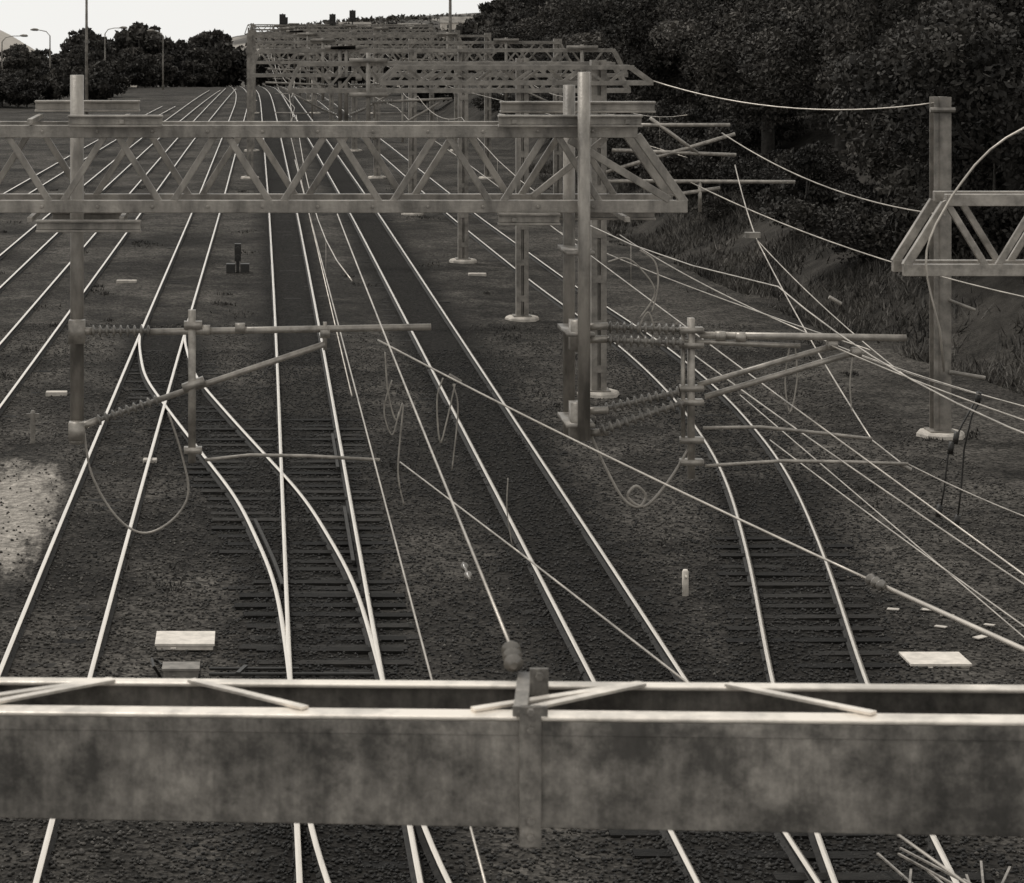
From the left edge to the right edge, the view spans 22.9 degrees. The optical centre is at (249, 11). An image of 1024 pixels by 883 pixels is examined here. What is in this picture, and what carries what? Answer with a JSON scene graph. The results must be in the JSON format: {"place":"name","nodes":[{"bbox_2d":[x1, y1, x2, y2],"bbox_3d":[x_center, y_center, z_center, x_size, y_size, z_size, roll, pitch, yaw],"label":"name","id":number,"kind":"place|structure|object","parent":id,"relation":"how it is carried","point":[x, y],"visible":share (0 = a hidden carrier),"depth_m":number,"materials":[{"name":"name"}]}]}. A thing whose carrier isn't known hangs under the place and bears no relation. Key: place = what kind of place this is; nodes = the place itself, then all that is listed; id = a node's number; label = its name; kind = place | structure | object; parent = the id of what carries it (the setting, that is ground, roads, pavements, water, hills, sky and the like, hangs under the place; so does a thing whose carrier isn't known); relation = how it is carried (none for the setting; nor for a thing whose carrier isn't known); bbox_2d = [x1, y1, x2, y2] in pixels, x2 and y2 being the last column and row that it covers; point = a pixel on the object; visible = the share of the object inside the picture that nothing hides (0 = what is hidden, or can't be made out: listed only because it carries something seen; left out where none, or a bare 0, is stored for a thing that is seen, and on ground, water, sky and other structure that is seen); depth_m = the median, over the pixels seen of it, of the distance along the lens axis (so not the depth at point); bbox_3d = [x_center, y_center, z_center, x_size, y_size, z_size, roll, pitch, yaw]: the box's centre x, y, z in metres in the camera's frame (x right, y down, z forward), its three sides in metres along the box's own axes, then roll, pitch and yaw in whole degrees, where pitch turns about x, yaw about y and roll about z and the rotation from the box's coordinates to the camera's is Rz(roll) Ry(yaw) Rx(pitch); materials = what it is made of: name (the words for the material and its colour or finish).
{"place":"outdoors","nodes":[
{"label":"outdoors","id":0,"kind":"place"},
{"bbox_2d":[0,0,491,57],"label":"sky","id":1,"kind":"structure","parent":0,"point":[177,19],"materials":[{"name":"white"}]},
{"bbox_2d":[158,14,472,86],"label":"hill","id":2,"kind":"structure","parent":0,"point":[240,41],"depth_m":833.84,"materials":[{"name":"plant"}]},
{"bbox_2d":[123,12,475,86],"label":"distant trees","id":3,"kind":"object","parent":2,"relation":"on","point":[398,18],"visible":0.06,"depth_m":841.47,"materials":[{"name":"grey plant"}]},
{"bbox_2d":[0,59,1023,882],"bbox_3d":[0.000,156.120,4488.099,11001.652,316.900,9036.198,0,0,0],"label":"ground","id":4,"kind":"structure","parent":0,"point":[998,453],"depth_m":46.58,"materials":[{"name":"gravel"}]},
{"bbox_2d":[0,78,45,107],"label":"tree","id":5,"kind":"object","parent":4,"relation":"on","point":[26,95],"visible":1,"depth_m":211.67,"materials":[{"name":"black plant"}]},
{"bbox_2d":[0,43,51,72],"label":"tree","id":6,"kind":"object","parent":4,"relation":"on","point":[34,62],"visible":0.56,"depth_m":266.01,"materials":[{"name":"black plant"}]},
{"bbox_2d":[47,64,82,99],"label":"tree","id":7,"kind":"object","parent":4,"relation":"on","point":[61,84],"visible":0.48,"depth_m":218.45,"materials":[{"name":"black plant"}]},
{"bbox_2d":[59,27,97,53],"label":"tree","id":8,"kind":"object","parent":4,"relation":"on","point":[78,37],"visible":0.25,"depth_m":305.46,"materials":[{"name":"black plant"}]},
{"bbox_2d":[0,106,175,214],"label":"railway track","id":9,"kind":"structure","parent":4,"relation":"on","point":[50,168],"depth_m":126.22,"materials":[{"name":"metal"}]},
{"bbox_2d":[74,35,132,74],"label":"tree","id":10,"kind":"object","parent":4,"relation":"on","point":[96,56],"visible":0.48,"depth_m":264.97,"materials":[{"name":"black plant"}]},
{"bbox_2d":[84,70,127,99],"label":"tree","id":11,"kind":"object","parent":4,"relation":"on","point":[103,88],"visible":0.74,"depth_m":214.46,"materials":[{"name":"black plant"}]},
{"bbox_2d":[81,59,133,85],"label":"tree","id":12,"kind":"object","parent":4,"relation":"on","point":[113,66],"visible":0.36,"depth_m":237.69,"materials":[{"name":"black plant"}]},
{"bbox_2d":[0,90,219,295],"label":"railway track","id":13,"kind":"structure","parent":4,"relation":"on","point":[19,271],"depth_m":91.48,"materials":[{"name":"steel"}]},
{"bbox_2d":[0,88,236,416],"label":"railway track","id":14,"kind":"structure","parent":4,"relation":"on","point":[5,402],"depth_m":71.00,"materials":[{"name":"steel"}]},
{"bbox_2d":[0,86,246,882],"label":"railway track","id":15,"kind":"structure","parent":4,"relation":"on","point":[49,841],"depth_m":39.70,"materials":[{"name":"steel"},{"name":"timber"}]},
{"bbox_2d":[118,21,169,86],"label":"tree","id":16,"kind":"object","parent":4,"relation":"on","point":[134,51],"visible":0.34,"depth_m":307.21,"materials":[{"name":"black plant"}]},
{"bbox_2d":[126,53,161,87],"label":"tree","id":17,"kind":"object","parent":4,"relation":"on","point":[143,61],"visible":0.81,"depth_m":271.89,"materials":[{"name":"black plant"}]},
{"bbox_2d":[113,27,181,86],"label":"tree","id":18,"kind":"object","parent":4,"relation":"on","point":[153,43],"visible":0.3,"depth_m":306.31,"materials":[{"name":"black plant"}]},
{"bbox_2d":[162,662,199,678],"bbox_3d":[-0.840,8.044,30.490,0.460,0.152,0.360,0,0,0],"label":"point machine","id":19,"kind":"object","parent":4,"relation":"on","point":[183,670],"visible":0.95,"depth_m":30.35,"materials":[{"name":"grey paint"}]},
{"bbox_2d":[155,631,214,649],"bbox_3d":[-0.830,8.074,32.090,0.760,0.092,0.680,0,0,0],"label":"equipment cover","id":20,"kind":"object","parent":4,"relation":"on","point":[184,640],"visible":1,"depth_m":31.93,"materials":[{"name":"white paint"}]},
{"bbox_2d":[173,59,216,86],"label":"tree","id":21,"kind":"object","parent":4,"relation":"on","point":[194,72],"visible":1,"depth_m":279.97,"materials":[{"name":"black plant"}]},
{"bbox_2d":[183,36,246,86],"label":"tree","id":22,"kind":"object","parent":4,"relation":"on","point":[227,75],"visible":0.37,"depth_m":311.98,"materials":[{"name":"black plant"}]},
{"bbox_2d":[196,29,246,86],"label":"tree","id":23,"kind":"object","parent":4,"relation":"on","point":[202,37],"visible":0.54,"depth_m":311.83,"materials":[{"name":"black plant"}]},
{"bbox_2d":[150,658,372,676],"bbox_3d":[0.142,8.007,30.550,2.726,0.213,0.434,0,0,2],"label":"point rodding","id":24,"kind":"object","parent":4,"relation":"on","point":[239,671],"visible":1,"depth_m":30.40,"materials":[{"name":"black paint"}]},
{"bbox_2d":[119,324,419,679],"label":"railway track","id":25,"kind":"structure","parent":4,"relation":"on","point":[355,596],"depth_m":39.80,"materials":[{"name":"steel"},{"name":"timber"}]},
{"bbox_2d":[245,86,429,882],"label":"railway track","id":26,"kind":"structure","parent":4,"relation":"on","point":[415,863],"depth_m":34.88,"materials":[{"name":"metal"}]},
{"bbox_2d":[244,23,435,100],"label":"overhead line gantry","id":27,"kind":"object","parent":4,"relation":"on","point":[307,86],"visible":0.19,"depth_m":227.66,"materials":[{"name":"metal"}]},
{"bbox_2d":[248,27,437,120],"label":"overhead line gantry","id":28,"kind":"object","parent":4,"relation":"on","point":[331,95],"visible":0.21,"depth_m":171.68,"materials":[{"name":"metal"}]},
{"bbox_2d":[251,25,435,113],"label":"overhead line gantry","id":29,"kind":"object","parent":4,"relation":"on","point":[314,78],"visible":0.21,"depth_m":199.66,"materials":[{"name":"metal"}]},
{"bbox_2d":[244,30,463,151],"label":"overhead line gantry","id":30,"kind":"object","parent":4,"relation":"on","point":[354,105],"visible":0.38,"depth_m":145.76,"materials":[{"name":"metal"}]},
{"bbox_2d":[241,32,496,178],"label":"overhead line gantry","id":31,"kind":"object","parent":4,"relation":"on","point":[487,100],"visible":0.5,"depth_m":121.83,"materials":[{"name":"metal"}]},
{"bbox_2d":[306,824,452,882],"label":"railway track","id":32,"kind":"structure","parent":4,"relation":"on","point":[433,857],"depth_m":23.82,"materials":[{"name":"metal"}]},
{"bbox_2d":[250,38,569,215],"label":"overhead line gantry","id":33,"kind":"object","parent":4,"relation":"on","point":[412,142],"visible":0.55,"depth_m":99.68,"materials":[{"name":"metal"}]},
{"bbox_2d":[264,39,352,395],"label":"overhead wire","id":34,"kind":"object","parent":33,"relation":"attached to","point":[322,231],"visible":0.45,"depth_m":31.18,"materials":[{"name":"metal"}]},
{"bbox_2d":[385,54,453,110],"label":"tree","id":35,"kind":"object","parent":4,"relation":"on","point":[426,95],"visible":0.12,"depth_m":204.52,"materials":[{"name":"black plant"}]},
{"bbox_2d":[250,45,627,263],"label":"overhead line gantry","id":36,"kind":"object","parent":4,"relation":"on","point":[463,56],"visible":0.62,"depth_m":80.66,"materials":[{"name":"metal"}]},
{"bbox_2d":[0,72,907,544],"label":"overhead line gantry","id":37,"kind":"object","parent":4,"relation":"on","point":[76,210],"visible":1,"depth_m":19.97,"materials":[{"name":"metal"}]},
{"bbox_2d":[295,160,485,882],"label":"overhead wire","id":38,"kind":"object","parent":37,"relation":"attached to","point":[471,830],"visible":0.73,"depth_m":15.02,"materials":[{"name":"metal"}]},
{"bbox_2d":[400,462,519,552],"bbox_3d":[1.413,3.432,17.550,0.011,0.382,5.118,0,0,-5],"label":"overhead wire","id":39,"kind":"object","parent":37,"relation":"attached to","point":[495,534],"visible":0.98,"depth_m":16.92,"materials":[{"name":"metal"}]},
{"bbox_2d":[519,552,687,681],"bbox_3d":[1.787,3.110,13.000,0.011,0.281,4.014,0,0,-5],"label":"overhead wire","id":40,"kind":"object","parent":39,"relation":"attached to","point":[618,629],"visible":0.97,"depth_m":12.62,"materials":[{"name":"metal"}]},
{"bbox_2d":[324,57,1023,575],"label":"overhead wire","id":41,"kind":"object","parent":37,"relation":"attached to","point":[768,387],"visible":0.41,"depth_m":18.46,"materials":[{"name":"metal"}]},
{"bbox_2d":[695,355,1023,584],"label":"overhead wire","id":42,"kind":"object","parent":37,"relation":"attached to","point":[955,538],"visible":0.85,"depth_m":18.38,"materials":[{"name":"metal"}]},
{"bbox_2d":[862,356,979,394],"bbox_3d":[5.898,3.195,21.975,0.011,0.973,4.620,0,0,29],"label":"overhead wire","id":43,"kind":"object","parent":37,"relation":"attached to","point":[921,377],"visible":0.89,"depth_m":21.99,"materials":[{"name":"metal"}]},
{"bbox_2d":[935,391,982,527],"bbox_3d":[6.806,4.296,24.000,0.457,1.305,0.056,0,0,0],"label":"jumper cable","id":44,"kind":"object","parent":43,"relation":"hanging from","point":[978,398],"visible":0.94,"depth_m":23.99,"materials":[{"name":"black paint"}]},
{"bbox_2d":[287,53,630,321],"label":"overhead line gantry","id":45,"kind":"object","parent":4,"relation":"on","point":[521,92],"visible":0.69,"depth_m":65.67,"materials":[{"name":"metal"}]},
{"bbox_2d":[440,18,523,79],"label":"tree","id":46,"kind":"object","parent":4,"relation":"on","point":[466,27],"visible":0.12,"depth_m":192.17,"materials":[{"name":"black plant"}]},
{"bbox_2d":[0,182,1007,596],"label":"weeds","id":47,"kind":"object","parent":4,"relation":"on","point":[858,488],"visible":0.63,"depth_m":55.65,"materials":[{"name":"plant"}]},
{"bbox_2d":[470,6,548,70],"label":"tree","id":48,"kind":"object","parent":4,"relation":"on","point":[500,32],"visible":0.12,"depth_m":175.10,"materials":[{"name":"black plant"}]},
{"bbox_2d":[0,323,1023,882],"bbox_3d":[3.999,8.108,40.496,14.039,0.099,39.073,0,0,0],"label":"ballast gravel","id":49,"kind":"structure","parent":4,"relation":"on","point":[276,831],"depth_m":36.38,"materials":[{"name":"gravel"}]},
{"bbox_2d":[877,847,1010,882],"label":"scrap rail pile","id":50,"kind":"object","parent":49,"relation":"on","point":[935,876],"visible":0.93,"depth_m":23.20,"materials":[{"name":"metal"}]},
{"bbox_2d":[514,15,569,77],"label":"tree","id":51,"kind":"object","parent":4,"relation":"on","point":[540,24],"visible":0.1,"depth_m":153.00,"materials":[{"name":"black plant"}]},
{"bbox_2d":[264,86,827,882],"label":"railway track","id":52,"kind":"structure","parent":4,"relation":"on","point":[796,856],"depth_m":36.71,"materials":[{"name":"steel"},{"name":"timber"}]},
{"bbox_2d":[537,0,622,47],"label":"tree","id":53,"kind":"object","parent":4,"relation":"on","point":[562,5],"visible":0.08,"depth_m":132.39,"materials":[{"name":"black plant"}]},
{"bbox_2d":[530,3,642,98],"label":"tree","id":54,"kind":"object","parent":4,"relation":"on","point":[564,35],"visible":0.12,"depth_m":130.95,"materials":[{"name":"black plant"}]},
{"bbox_2d":[379,60,794,398],"bbox_3d":[7.116,4.723,53.000,8.746,7.406,0.960,0,0,0],"label":"overhead line gantry","id":55,"kind":"object","parent":4,"relation":"on","point":[600,80],"visible":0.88,"depth_m":52.68,"materials":[{"name":"metal"}]},
{"bbox_2d":[653,81,933,109],"bbox_3d":[10.836,1.694,50.400,0.029,0.528,7.022,0,0,-42],"label":"overhead wire","id":56,"kind":"object","parent":55,"relation":"attached to","point":[792,107],"visible":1,"depth_m":50.35,"materials":[{"name":"metal"}]},
{"bbox_2d":[690,182,1023,296],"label":"overhead wire","id":57,"kind":"object","parent":55,"relation":"attached to","point":[848,247],"visible":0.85,"depth_m":47.32,"materials":[{"name":"metal"}]},
{"bbox_2d":[563,0,689,100],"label":"tree","id":58,"kind":"object","parent":4,"relation":"on","point":[586,37],"visible":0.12,"depth_m":119.88,"materials":[{"name":"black plant"}]},
{"bbox_2d":[285,86,993,882],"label":"railway track","id":59,"kind":"structure","parent":4,"relation":"on","point":[823,856],"depth_m":34.62,"materials":[{"name":"steel"},{"name":"timber"},{"name":"gravel"}]},
{"bbox_2d":[607,133,687,178],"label":"bush","id":60,"kind":"object","parent":4,"relation":"on","point":[621,158],"visible":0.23,"depth_m":104.66,"materials":[{"name":"black plant"}]},
{"bbox_2d":[612,75,688,122],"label":"bush","id":61,"kind":"object","parent":4,"relation":"on","point":[638,95],"visible":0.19,"depth_m":115.83,"materials":[{"name":"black plant"}]},
{"bbox_2d":[623,100,702,141],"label":"bush","id":62,"kind":"object","parent":4,"relation":"on","point":[667,111],"visible":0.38,"depth_m":107.51,"materials":[{"name":"black plant"}]},
{"bbox_2d":[601,0,735,100],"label":"tree","id":63,"kind":"object","parent":4,"relation":"on","point":[626,37],"visible":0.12,"depth_m":114.63,"materials":[{"name":"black plant"}]},
{"bbox_2d":[649,77,713,119],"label":"bush","id":64,"kind":"object","parent":4,"relation":"on","point":[669,97],"visible":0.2,"depth_m":113.42,"materials":[{"name":"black plant"}]},
{"bbox_2d":[634,136,765,201],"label":"bush","id":65,"kind":"object","parent":4,"relation":"on","point":[671,163],"visible":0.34,"depth_m":90.79,"materials":[{"name":"black plant"}]},
{"bbox_2d":[599,0,821,115],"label":"tree","id":66,"kind":"object","parent":4,"relation":"on","point":[653,16],"visible":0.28,"depth_m":111.45,"materials":[{"name":"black plant"}]},
{"bbox_2d":[691,190,735,220],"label":"bush","id":67,"kind":"object","parent":4,"relation":"on","point":[716,210],"visible":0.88,"depth_m":86.16,"materials":[{"name":"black plant"}]},
{"bbox_2d":[679,116,762,191],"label":"bush","id":68,"kind":"object","parent":4,"relation":"on","point":[696,163],"visible":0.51,"depth_m":89.21,"materials":[{"name":"black plant"}]},
{"bbox_2d":[669,100,809,152],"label":"bush","id":69,"kind":"object","parent":4,"relation":"on","point":[693,115],"visible":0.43,"depth_m":97.81,"materials":[{"name":"black plant"}]},
{"bbox_2d":[656,0,827,117],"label":"tree","id":70,"kind":"object","parent":4,"relation":"on","point":[715,13],"visible":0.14,"depth_m":100.56,"materials":[{"name":"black plant"}]},
{"bbox_2d":[647,0,846,161],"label":"tree","id":71,"kind":"object","parent":4,"relation":"on","point":[719,65],"visible":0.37,"depth_m":94.96,"materials":[{"name":"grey plant"}]},
{"bbox_2d":[711,148,789,199],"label":"bush","id":72,"kind":"object","parent":4,"relation":"on","point":[745,170],"visible":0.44,"depth_m":85.46,"materials":[{"name":"black plant"}]},
{"bbox_2d":[529,149,1023,394],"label":"grass","id":73,"kind":"structure","parent":4,"relation":"on","point":[1005,379],"depth_m":71.16,"materials":[{"name":"plant"}]},
{"bbox_2d":[755,140,850,230],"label":"bush","id":74,"kind":"object","parent":4,"relation":"on","point":[807,161],"visible":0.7,"depth_m":77.34,"materials":[{"name":"grey plant"}]},
{"bbox_2d":[733,0,883,157],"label":"tree","id":75,"kind":"object","parent":4,"relation":"on","point":[773,44],"visible":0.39,"depth_m":87.62,"materials":[{"name":"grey plant"}]},
{"bbox_2d":[759,190,926,264],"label":"bush","id":76,"kind":"object","parent":4,"relation":"on","point":[867,234],"visible":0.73,"depth_m":69.58,"materials":[{"name":"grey plant"}]},
{"bbox_2d":[833,178,915,222],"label":"bush","id":77,"kind":"object","parent":4,"relation":"on","point":[867,192],"visible":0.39,"depth_m":73.67,"materials":[{"name":"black plant"}]},
{"bbox_2d":[784,0,970,132],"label":"tree","id":78,"kind":"object","parent":4,"relation":"on","point":[860,30],"visible":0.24,"depth_m":82.11,"materials":[{"name":"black plant"}]},
{"bbox_2d":[840,91,928,185],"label":"bush","id":79,"kind":"object","parent":4,"relation":"on","point":[870,160],"visible":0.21,"depth_m":73.99,"materials":[{"name":"black plant"}]},
{"bbox_2d":[825,0,995,134],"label":"tree","id":80,"kind":"object","parent":4,"relation":"on","point":[906,26],"visible":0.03,"depth_m":75.98,"materials":[{"name":"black plant"}]},
{"bbox_2d":[826,0,1023,242],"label":"tree","id":81,"kind":"object","parent":4,"relation":"on","point":[964,46],"visible":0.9,"depth_m":63.48,"materials":[{"name":"grey plant"}]},
{"bbox_2d":[899,652,971,667],"bbox_3d":[8.550,8.085,31.190,0.760,0.055,0.610,0,0,0],"label":"lid","id":82,"kind":"object","parent":4,"relation":"on","point":[935,659],"visible":1,"depth_m":31.11,"materials":[{"name":"white paint"}]},
{"bbox_2d":[879,120,1001,190],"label":"bush","id":83,"kind":"object","parent":4,"relation":"on","point":[893,138],"visible":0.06,"depth_m":69.82,"materials":[{"name":"black plant"}]},
{"bbox_2d":[863,0,1019,133],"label":"tree","id":84,"kind":"object","parent":4,"relation":"on","point":[897,4],"visible":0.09,"depth_m":80.00,"materials":[{"name":"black plant"}]},
{"bbox_2d":[873,146,1023,255],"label":"bush","id":85,"kind":"object","parent":4,"relation":"on","point":[916,194],"visible":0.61,"depth_m":64.19,"materials":[{"name":"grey plant"}]},
{"bbox_2d":[916,96,985,439],"bbox_3d":[13.353,5.016,47.800,1.296,6.791,0.990,0,0,0],"label":"overhead line mast","id":86,"kind":"object","parent":4,"relation":"on","point":[941,109],"visible":0.82,"depth_m":47.63,"materials":[{"name":"metal"}]},
{"bbox_2d":[881,182,1021,257],"bbox_3d":[18.401,5.653,65.216,3.898,2.592,4.458,0,0,-2],"label":"bush","id":87,"kind":"object","parent":4,"relation":"on","point":[975,210],"visible":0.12,"depth_m":64.81,"materials":[{"name":"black plant"}]},
{"bbox_2d":[460,562,885,590],"bbox_3d":[2.402,3.471,15.387,0.123,0.908,4.607,0,0,-25],"label":"wire insulator","id":88,"kind":"object","parent":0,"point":[877,583],"visible":1,"depth_m":13.41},
{"bbox_2d":[377,339,865,578],"bbox_3d":[2.188,2.852,16.800,0.014,0.442,6.996,0,0,-19],"label":"overhead wire","id":89,"kind":"object","parent":88,"relation":"attached to","point":[688,495],"visible":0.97,"depth_m":15.91,"materials":[{"name":"metal"}]},
{"bbox_2d":[885,585,1023,652],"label":"overhead wire","id":90,"kind":"object","parent":88,"relation":"attached to","point":[1005,641],"visible":1,"depth_m":12.66,"materials":[{"name":"metal"}]},
{"bbox_2d":[891,127,1023,371],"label":"overhead line gantry","id":91,"kind":"object","parent":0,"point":[981,265],"visible":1,"depth_m":20.97,"materials":[{"name":"metal"}]},
{"bbox_2d":[740,395,1023,637],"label":"overhead wire","id":92,"kind":"object","parent":91,"relation":"attached to","point":[1005,621],"visible":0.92,"depth_m":23.50,"materials":[{"name":"metal"}]},
{"bbox_2d":[770,440,1023,626],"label":"overhead wire","id":93,"kind":"object","parent":91,"relation":"attached to","point":[905,540],"visible":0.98,"depth_m":21.23,"materials":[{"name":"metal"}]},
{"bbox_3d":[-4.000,8.204,8.226,0.750,0.400,0.750,0,0,0],"label":"concrete footing","id":94,"kind":"object","parent":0,"visible":0},
{"bbox_3d":[-4.000,5.323,8.226,0.375,5.561,0.375,0,0,0],"label":"mast","id":95,"kind":"object","parent":94,"relation":"on","visible":0},
{"bbox_2d":[0,715,1023,836],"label":"channel web","id":96,"kind":"object","parent":95,"relation":"on","point":[912,787],"visible":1,"depth_m":7.12},
{"bbox_2d":[0,677,1023,725],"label":"top flanges","id":97,"kind":"object","parent":96,"relation":"on","point":[571,715],"visible":1,"depth_m":7.25,"materials":[{"name":"metal"}]},
{"bbox_2d":[0,677,876,715],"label":"lacing bars","id":98,"kind":"object","parent":97,"relation":"on","point":[552,700],"visible":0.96,"depth_m":7.31,"materials":[{"name":"metal"}]},
{"bbox_2d":[512,668,548,846],"bbox_3d":[0.816,2.154,7.287,0.124,0.428,0.440,0,0,3],"label":"beam clamp","id":99,"kind":"object","parent":97,"relation":"attached to","point":[534,681],"visible":0.96,"depth_m":7.08,"materials":[{"name":"metal"}]},
{"bbox_2d":[501,641,522,671],"bbox_3d":[0.790,1.941,7.534,0.060,0.080,0.108,0,0,0],"label":"anchor insulator","id":100,"kind":"object","parent":99,"relation":"attached to","point":[512,656],"visible":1,"depth_m":7.51,"materials":[{"name":"ceramic"}]},
{"bbox_2d":[337,214,509,640],"bbox_3d":[1.068,2.524,23.092,0.019,1.209,31.021,0,0,1],"label":"overhead wire","id":101,"kind":"object","parent":100,"relation":"attached to","point":[474,557],"visible":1,"depth_m":11.22,"materials":[{"name":"metal"}]},
{"bbox_2d":[0,716,1023,740],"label":"edge doubler","id":102,"kind":"object","parent":96,"relation":"attached to","point":[884,732],"visible":1,"depth_m":7.11,"materials":[{"name":"metal"}]},
{"bbox_2d":[0,685,1023,714],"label":"channel web","id":103,"kind":"object","parent":95,"relation":"on","point":[748,701],"visible":0.12,"depth_m":7.48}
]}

